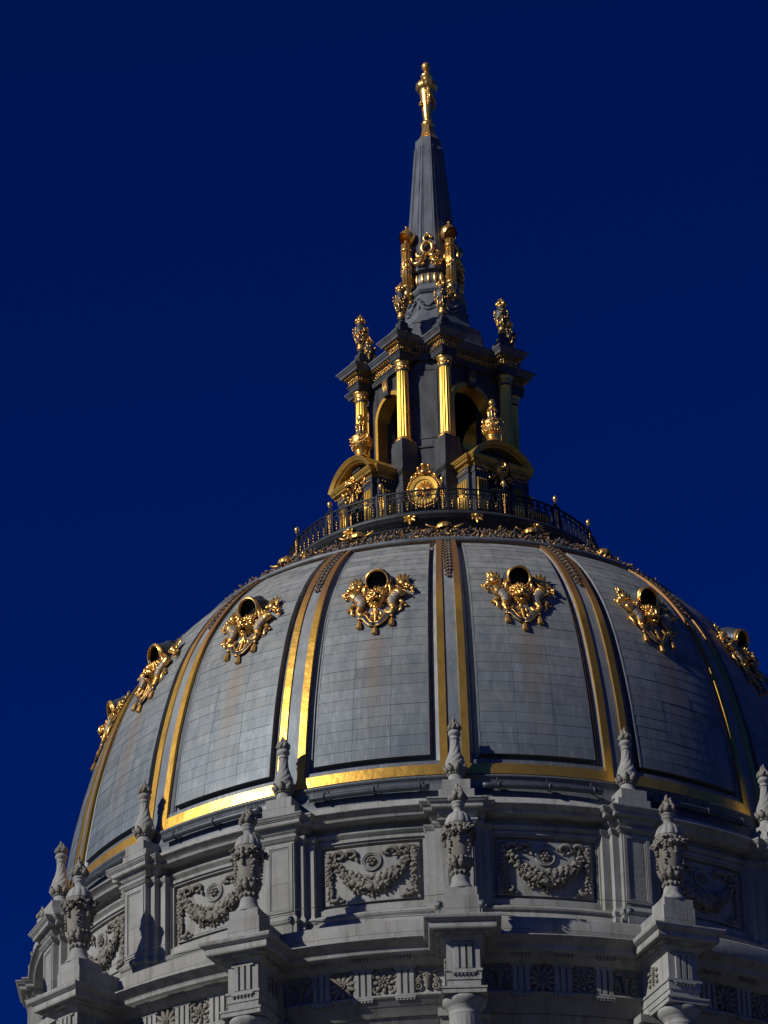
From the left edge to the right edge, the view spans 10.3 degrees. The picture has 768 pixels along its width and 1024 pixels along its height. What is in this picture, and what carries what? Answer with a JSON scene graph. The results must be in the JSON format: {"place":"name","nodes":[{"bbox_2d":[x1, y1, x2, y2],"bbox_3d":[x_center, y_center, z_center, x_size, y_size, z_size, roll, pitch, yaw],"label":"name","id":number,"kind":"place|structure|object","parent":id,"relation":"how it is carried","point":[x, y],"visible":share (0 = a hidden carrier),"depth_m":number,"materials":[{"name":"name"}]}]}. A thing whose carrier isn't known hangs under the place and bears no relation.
{"place":"outdoors","nodes":[
{"label":"outdoors","id":0,"kind":"place"},
{"bbox_2d":[0,0,767,1023],"label":"sky","id":1,"kind":"structure","parent":0,"point":[203,202],"materials":[{"name":"blue"}]},
{"bbox_2d":[15,779,767,1023],"bbox_3d":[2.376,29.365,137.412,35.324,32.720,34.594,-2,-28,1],"label":"stone drum","id":2,"kind":"object","parent":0,"point":[698,954],"visible":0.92,"depth_m":131.97,"materials":[{"name":"stone"}]},
{"bbox_2d":[30,906,44,955],"bbox_3d":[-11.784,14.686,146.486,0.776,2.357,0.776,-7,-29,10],"label":"torch urn","id":3,"kind":"object","parent":2,"relation":"on","point":[39,915],"visible":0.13,"depth_m":146.69,"materials":[{"name":"stone"}]},
{"bbox_2d":[49,841,71,900],"bbox_3d":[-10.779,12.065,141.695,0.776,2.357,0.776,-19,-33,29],"label":"torch urn","id":4,"kind":"object","parent":2,"relation":"on","point":[60,887],"visible":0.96,"depth_m":141.40,"materials":[{"name":"stone"}]},
{"bbox_2d":[59,859,99,962],"bbox_3d":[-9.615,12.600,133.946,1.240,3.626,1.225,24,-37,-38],"label":"garlanded urn","id":5,"kind":"object","parent":2,"relation":"on","point":[79,906],"visible":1,"depth_m":133.55,"materials":[{"name":"stone"}]},
{"bbox_2d":[129,959,137,972],"bbox_3d":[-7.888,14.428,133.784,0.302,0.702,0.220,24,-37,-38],"label":"floodlight","id":6,"kind":"object","parent":2,"relation":"on","point":[133,963],"visible":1,"depth_m":133.81,"materials":[{"name":"grey metal"}]},
{"bbox_2d":[132,781,156,841],"bbox_3d":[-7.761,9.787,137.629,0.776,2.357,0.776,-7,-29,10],"label":"torch urn","id":7,"kind":"object","parent":2,"relation":"on","point":[144,828],"visible":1,"depth_m":137.32,"materials":[{"name":"stone"}]},
{"bbox_2d":[228,806,268,910],"bbox_3d":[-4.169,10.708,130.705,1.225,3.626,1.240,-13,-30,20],"label":"garlanded urn","id":8,"kind":"object","parent":2,"relation":"on","point":[249,855],"visible":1,"depth_m":130.31,"materials":[{"name":"stone"}]},
{"bbox_2d":[271,736,296,798],"bbox_3d":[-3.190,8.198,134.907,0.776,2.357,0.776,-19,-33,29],"label":"torch urn","id":9,"kind":"object","parent":2,"relation":"on","point":[284,785],"visible":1,"depth_m":134.58,"materials":[{"name":"stone"}]},
{"bbox_2d":[287,916,294,932],"bbox_3d":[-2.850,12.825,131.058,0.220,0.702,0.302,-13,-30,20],"label":"floodlight","id":10,"kind":"object","parent":2,"relation":"on","point":[290,920],"visible":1,"depth_m":131.07,"materials":[{"name":"grey metal"}]},
{"bbox_2d":[109,893,652,967],"bbox_3d":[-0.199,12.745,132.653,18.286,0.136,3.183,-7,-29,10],"label":"cornice","id":11,"kind":"structure","parent":2,"relation":"attached to","point":[384,900],"depth_m":131.53,"materials":[{"name":"grey stone"}]},
{"bbox_2d":[66,521,767,890],"bbox_3d":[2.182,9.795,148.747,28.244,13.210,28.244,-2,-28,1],"label":"lead dome","id":12,"kind":"structure","parent":2,"relation":"on","point":[362,667],"depth_m":138.24,"materials":[{"name":"metal"}]},
{"bbox_2d":[293,510,593,559],"bbox_3d":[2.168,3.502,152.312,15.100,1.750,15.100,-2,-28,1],"label":"balcony","id":13,"kind":"structure","parent":12,"relation":"attached to","point":[494,521],"depth_m":147.79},
{"bbox_2d":[328,316,547,529],"bbox_3d":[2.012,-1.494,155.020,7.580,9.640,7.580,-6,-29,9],"label":"lantern","id":14,"kind":"object","parent":13,"relation":"on","point":[421,403],"visible":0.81,"depth_m":153.86,"materials":[{"name":"grey paint"}]},
{"bbox_2d":[352,314,368,353],"bbox_3d":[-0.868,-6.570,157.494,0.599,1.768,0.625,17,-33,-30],"label":"flame urn","id":15,"kind":"object","parent":14,"relation":"on","point":[360,332],"visible":1,"depth_m":157.31,"materials":[{"name":"gold metal"}]},
{"bbox_2d":[349,414,372,458],"bbox_3d":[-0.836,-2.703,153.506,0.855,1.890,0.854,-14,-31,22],"label":"gilded urn","id":16,"kind":"object","parent":14,"relation":"on","point":[361,442],"visible":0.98,"depth_m":153.13,"materials":[{"name":"gold metal"}]},
{"bbox_2d":[365,336,376,360],"bbox_3d":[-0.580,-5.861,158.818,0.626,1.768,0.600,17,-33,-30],"label":"flame urn","id":17,"kind":"object","parent":14,"relation":"on","point":[370,351],"visible":0.47,"depth_m":158.68,"materials":[{"name":"metal"}]},
{"bbox_2d":[393,282,408,322],"bbox_3d":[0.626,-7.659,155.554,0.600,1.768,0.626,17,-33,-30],"label":"flame urn","id":18,"kind":"object","parent":14,"relation":"on","point":[401,301],"visible":1,"depth_m":155.36,"materials":[{"name":"gold metal"}]},
{"bbox_2d":[433,278,449,317],"bbox_3d":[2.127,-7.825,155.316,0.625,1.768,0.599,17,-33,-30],"label":"flame urn","id":19,"kind":"object","parent":14,"relation":"on","point":[441,295],"visible":1,"depth_m":155.12,"materials":[{"name":"gold metal"}]},
{"bbox_2d":[399,62,484,346],"bbox_3d":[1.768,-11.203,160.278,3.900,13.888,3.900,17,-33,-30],"label":"spire","id":20,"kind":"structure","parent":14,"relation":"on","point":[432,252],"depth_m":158.83,"materials":[{"name":"grey metal"}]},
{"bbox_2d":[481,399,504,439],"bbox_3d":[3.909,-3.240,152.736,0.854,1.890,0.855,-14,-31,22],"label":"gilded urn","id":21,"kind":"object","parent":14,"relation":"on","point":[492,427],"visible":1,"depth_m":152.37,"materials":[{"name":"gold metal"}]},
{"bbox_2d":[493,298,509,337],"bbox_3d":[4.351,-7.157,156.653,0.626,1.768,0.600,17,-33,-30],"label":"flame urn","id":22,"kind":"object","parent":14,"relation":"on","point":[501,316],"visible":1,"depth_m":156.46,"materials":[{"name":"gold metal"}]},
{"bbox_2d":[506,320,516,346],"bbox_3d":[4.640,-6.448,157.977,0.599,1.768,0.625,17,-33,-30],"label":"flame urn","id":23,"kind":"object","parent":14,"relation":"on","point":[511,334],"visible":0.36,"depth_m":157.82,"materials":[{"name":"metal"}]},
{"bbox_2d":[285,476,599,556],"bbox_3d":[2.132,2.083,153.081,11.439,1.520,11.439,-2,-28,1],"label":"balcony railing","id":24,"kind":"object","parent":13,"relation":"on","point":[590,541],"visible":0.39,"depth_m":148.77,"materials":[{"name":"black metal"}]},
{"bbox_2d":[435,901,442,912],"bbox_3d":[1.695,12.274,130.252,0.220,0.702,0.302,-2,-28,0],"label":"floodlight","id":25,"kind":"object","parent":2,"relation":"on","point":[438,905],"visible":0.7,"depth_m":130.27,"materials":[{"name":"grey metal"}]},
{"bbox_2d":[443,717,468,778],"bbox_3d":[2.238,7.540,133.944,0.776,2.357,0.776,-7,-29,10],"label":"torch urn","id":26,"kind":"object","parent":2,"relation":"on","point":[454,767],"visible":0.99,"depth_m":133.63,"materials":[{"name":"stone"}]},
{"bbox_2d":[439,783,478,886],"bbox_3d":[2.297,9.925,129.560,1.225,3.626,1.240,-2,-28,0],"label":"garlanded urn","id":27,"kind":"object","parent":2,"relation":"on","point":[459,836],"visible":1,"depth_m":129.15,"materials":[{"name":"stone"}]},
{"bbox_2d":[479,900,485,911],"bbox_3d":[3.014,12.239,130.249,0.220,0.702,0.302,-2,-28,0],"label":"floodlight","id":28,"kind":"object","parent":2,"relation":"on","point":[482,904],"visible":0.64,"depth_m":130.26,"materials":[{"name":"grey metal"}]},
{"bbox_2d":[614,727,639,789],"bbox_3d":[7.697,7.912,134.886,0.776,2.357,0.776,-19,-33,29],"label":"torch urn","id":29,"kind":"object","parent":2,"relation":"on","point":[628,777],"visible":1,"depth_m":134.56,"materials":[{"name":"stone"}]},
{"bbox_2d":[626,907,633,923],"bbox_3d":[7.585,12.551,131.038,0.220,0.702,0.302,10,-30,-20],"label":"floodlight","id":30,"kind":"object","parent":2,"relation":"on","point":[629,911],"visible":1,"depth_m":131.05,"materials":[{"name":"grey metal"}]},
{"bbox_2d":[649,795,688,899],"bbox_3d":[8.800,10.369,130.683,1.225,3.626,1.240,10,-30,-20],"label":"garlanded urn","id":31,"kind":"object","parent":2,"relation":"on","point":[669,846],"visible":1,"depth_m":130.28,"materials":[{"name":"stone"}]},
{"bbox_2d":[754,764,767,825],"bbox_3d":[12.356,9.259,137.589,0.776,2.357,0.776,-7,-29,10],"label":"torch urn","id":32,"kind":"object","parent":2,"relation":"on","point":[760,813],"visible":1,"depth_m":137.43,"materials":[{"name":"stone"}]}
]}

